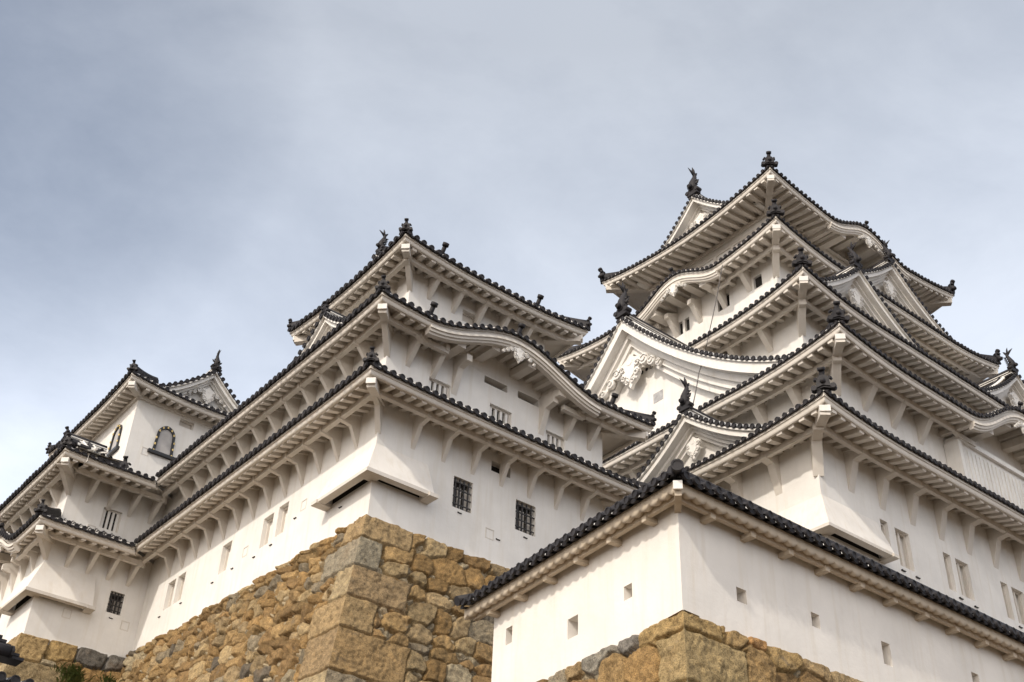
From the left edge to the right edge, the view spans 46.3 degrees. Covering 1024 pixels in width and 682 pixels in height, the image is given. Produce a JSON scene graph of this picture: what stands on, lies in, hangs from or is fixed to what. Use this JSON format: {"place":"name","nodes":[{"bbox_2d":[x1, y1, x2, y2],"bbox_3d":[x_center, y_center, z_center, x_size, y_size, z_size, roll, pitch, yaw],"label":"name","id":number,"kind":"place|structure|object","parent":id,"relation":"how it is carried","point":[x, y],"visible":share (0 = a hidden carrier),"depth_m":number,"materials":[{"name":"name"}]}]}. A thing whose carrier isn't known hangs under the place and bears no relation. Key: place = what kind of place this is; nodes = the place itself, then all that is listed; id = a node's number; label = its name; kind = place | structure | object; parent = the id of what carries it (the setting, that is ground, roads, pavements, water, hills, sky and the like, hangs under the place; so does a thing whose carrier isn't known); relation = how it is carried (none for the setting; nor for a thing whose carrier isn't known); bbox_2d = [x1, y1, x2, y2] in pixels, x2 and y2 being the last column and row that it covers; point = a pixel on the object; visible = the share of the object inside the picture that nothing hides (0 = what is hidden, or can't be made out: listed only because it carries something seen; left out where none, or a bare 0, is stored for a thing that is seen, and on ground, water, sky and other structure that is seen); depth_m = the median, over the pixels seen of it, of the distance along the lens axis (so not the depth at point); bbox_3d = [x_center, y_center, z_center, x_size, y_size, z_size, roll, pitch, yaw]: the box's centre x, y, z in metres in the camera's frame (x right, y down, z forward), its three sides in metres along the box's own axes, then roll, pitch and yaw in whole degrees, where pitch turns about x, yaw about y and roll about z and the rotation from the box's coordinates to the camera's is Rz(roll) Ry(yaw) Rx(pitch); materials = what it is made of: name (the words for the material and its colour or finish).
{"place":"outdoors","nodes":[
{"label":"outdoors","id":0,"kind":"place"},
{"bbox_2d":[0,632,125,681],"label":"stone base","id":1,"kind":"object","parent":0,"point":[40,656],"visible":0.79,"depth_m":39.27,"materials":[{"name":"brown stone"}]},
{"bbox_2d":[50,659,96,681],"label":"fern plant","id":2,"kind":"object","parent":1,"relation":"attached to","point":[72,674],"visible":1,"depth_m":38.58,"materials":[{"name":"green plant"}]},
{"bbox_2d":[0,349,239,657],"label":"corner turret","id":3,"kind":"object","parent":1,"relation":"on","point":[82,508],"visible":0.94,"depth_m":42.46,"materials":[{"name":"white paint"}]},
{"bbox_2d":[99,508,120,532],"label":"window","id":4,"kind":"structure","parent":3,"relation":"in","point":[118,515],"depth_m":42.98,"materials":[{"name":"paint"}]},
{"bbox_2d":[106,424,122,455],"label":"arched window","id":5,"kind":"structure","parent":3,"relation":"in","point":[114,443],"depth_m":47.43,"materials":[{"name":"black paint"}]},
{"bbox_2d":[106,592,123,614],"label":"window","id":6,"kind":"structure","parent":3,"relation":"in","point":[116,610],"depth_m":41.68,"materials":[{"name":"paint"}]},
{"bbox_2d":[147,426,174,460],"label":"arched window","id":7,"kind":"structure","parent":3,"relation":"in","point":[163,446],"depth_m":47.11,"materials":[{"name":"black paint"}]},
{"bbox_2d":[179,420,192,429],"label":"window","id":8,"kind":"structure","parent":3,"relation":"in","point":[184,424],"depth_m":48.38,"materials":[{"name":"paint"}]},
{"bbox_2d":[117,514,509,681],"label":"stone base","id":9,"kind":"object","parent":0,"point":[366,598],"visible":0.71,"depth_m":30.91,"materials":[{"name":"brown stone"}]},
{"bbox_2d":[95,670,122,681],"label":"fern plant","id":10,"kind":"object","parent":9,"relation":"attached to","point":[109,679],"visible":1,"depth_m":39.42,"materials":[{"name":"green plant"}]},
{"bbox_2d":[132,218,656,650],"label":"castle tower","id":11,"kind":"structure","parent":9,"relation":"on","point":[418,386],"depth_m":36.33,"materials":[{"name":"white paint"}]},
{"bbox_2d":[168,583,174,606],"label":"window","id":12,"kind":"structure","parent":11,"relation":"in","point":[172,590],"depth_m":40.91,"materials":[{"name":"paint"}]},
{"bbox_2d":[178,577,184,600],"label":"window","id":13,"kind":"structure","parent":11,"relation":"in","point":[183,579],"depth_m":40.42,"materials":[{"name":"paint"}]},
{"bbox_2d":[223,545,231,570],"bbox_3d":[-8.970,6.941,38.165,0.080,0.994,0.614,27,-42,-30],"label":"window","id":14,"kind":"structure","parent":11,"relation":"in","point":[228,548],"depth_m":38.41,"materials":[{"name":"paint"}]},
{"bbox_2d":[264,518,272,544],"bbox_3d":[-7.298,5.816,36.444,0.080,0.994,0.614,27,-42,-30],"label":"window","id":15,"kind":"structure","parent":11,"relation":"in","point":[269,521],"depth_m":36.69,"materials":[{"name":"paint"}]},
{"bbox_2d":[280,506,288,533],"bbox_3d":[-6.728,5.386,35.894,0.080,0.994,0.574,27,-42,-30],"label":"window","id":16,"kind":"structure","parent":11,"relation":"in","point":[285,509],"depth_m":36.13,"materials":[{"name":"paint"}]},
{"bbox_2d":[429,378,448,397],"bbox_3d":[-2.238,1.522,35.436,0.774,0.654,0.110,27,-42,-30],"label":"window","id":17,"kind":"structure","parent":11,"relation":"in","point":[444,388],"depth_m":35.55,"materials":[{"name":"paint"}]},
{"bbox_2d":[452,477,471,511],"bbox_3d":[-1.484,4.419,34.176,0.674,0.974,0.190,27,-42,-30],"label":"window","id":18,"kind":"structure","parent":11,"relation":"in","point":[465,494],"depth_m":34.16,"materials":[{"name":"paint"}]},
{"bbox_2d":[462,313,474,324],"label":"window","id":19,"kind":"structure","parent":11,"relation":"in","point":[466,318],"depth_m":39.70,"materials":[{"name":"paint"}]},
{"bbox_2d":[489,405,509,423],"bbox_3d":[-0.447,2.384,36.613,0.854,0.654,0.110,27,-42,-30],"label":"window","id":20,"kind":"structure","parent":11,"relation":"in","point":[506,417],"depth_m":36.73,"materials":[{"name":"paint"}]},
{"bbox_2d":[515,501,534,535],"bbox_3d":[0.316,5.261,35.376,0.754,0.974,0.190,27,-42,-30],"label":"window","id":21,"kind":"structure","parent":11,"relation":"in","point":[528,518],"depth_m":35.36,"materials":[{"name":"paint"}]},
{"bbox_2d":[546,432,562,447],"bbox_3d":[1.256,3.268,37.690,0.774,0.654,0.110,27,-42,-30],"label":"window","id":22,"kind":"structure","parent":11,"relation":"in","point":[552,439],"depth_m":37.81,"materials":[{"name":"paint"}]},
{"bbox_2d":[0,0,1023,503],"label":"sky","id":23,"kind":"structure","parent":0,"point":[182,182],"materials":[{"name":"grey"}]},
{"bbox_2d":[556,151,1023,631],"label":"keep","id":24,"kind":"structure","parent":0,"point":[849,395],"depth_m":49.26,"materials":[{"name":"white paint"}]},
{"bbox_2d":[693,265,722,402],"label":"lightning cable","id":25,"kind":"object","parent":24,"relation":"on","point":[708,336],"visible":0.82,"depth_m":53.14,"materials":[{"name":"black metal"}]},
{"bbox_2d":[880,523,885,536],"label":"window","id":26,"kind":"structure","parent":24,"relation":"in","point":[883,529],"depth_m":41.06,"materials":[{"name":"paint"}]},
{"bbox_2d":[895,531,910,569],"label":"window","id":27,"kind":"structure","parent":24,"relation":"in","point":[898,534],"depth_m":41.30,"materials":[{"name":"paint"}]},
{"bbox_2d":[943,555,952,589],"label":"window","id":28,"kind":"structure","parent":24,"relation":"in","point":[945,558],"depth_m":42.60,"materials":[{"name":"paint"}]},
{"bbox_2d":[956,562,970,598],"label":"window","id":29,"kind":"structure","parent":24,"relation":"in","point":[957,564],"depth_m":43.05,"materials":[{"name":"paint"}]},
{"bbox_2d":[1001,585,1010,617],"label":"window","id":30,"kind":"structure","parent":24,"relation":"in","point":[1007,609],"depth_m":44.36,"materials":[{"name":"paint"}]},
{"bbox_2d":[1012,590,1023,623],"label":"window","id":31,"kind":"structure","parent":24,"relation":"in","point":[1019,598],"depth_m":44.88,"materials":[{"name":"paint"}]},
{"bbox_3d":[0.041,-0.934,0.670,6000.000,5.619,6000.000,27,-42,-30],"label":"ground","id":32,"kind":"structure","parent":0,"visible":0},
{"bbox_2d":[0,635,33,681],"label":"gate roof","id":33,"kind":"structure","parent":32,"relation":"on","point":[9,656],"depth_m":23.66,"materials":[{"name":"tile"}]},
{"bbox_2d":[537,610,862,681],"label":"stone base","id":34,"kind":"object","parent":32,"relation":"on","point":[683,646],"visible":1,"depth_m":20.18,"materials":[{"name":"brown stone"}]},
{"bbox_2d":[454,459,1023,681],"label":"plastered wall","id":35,"kind":"structure","parent":34,"relation":"on","point":[675,537],"depth_m":22.51,"materials":[{"name":"paint"}]}
]}

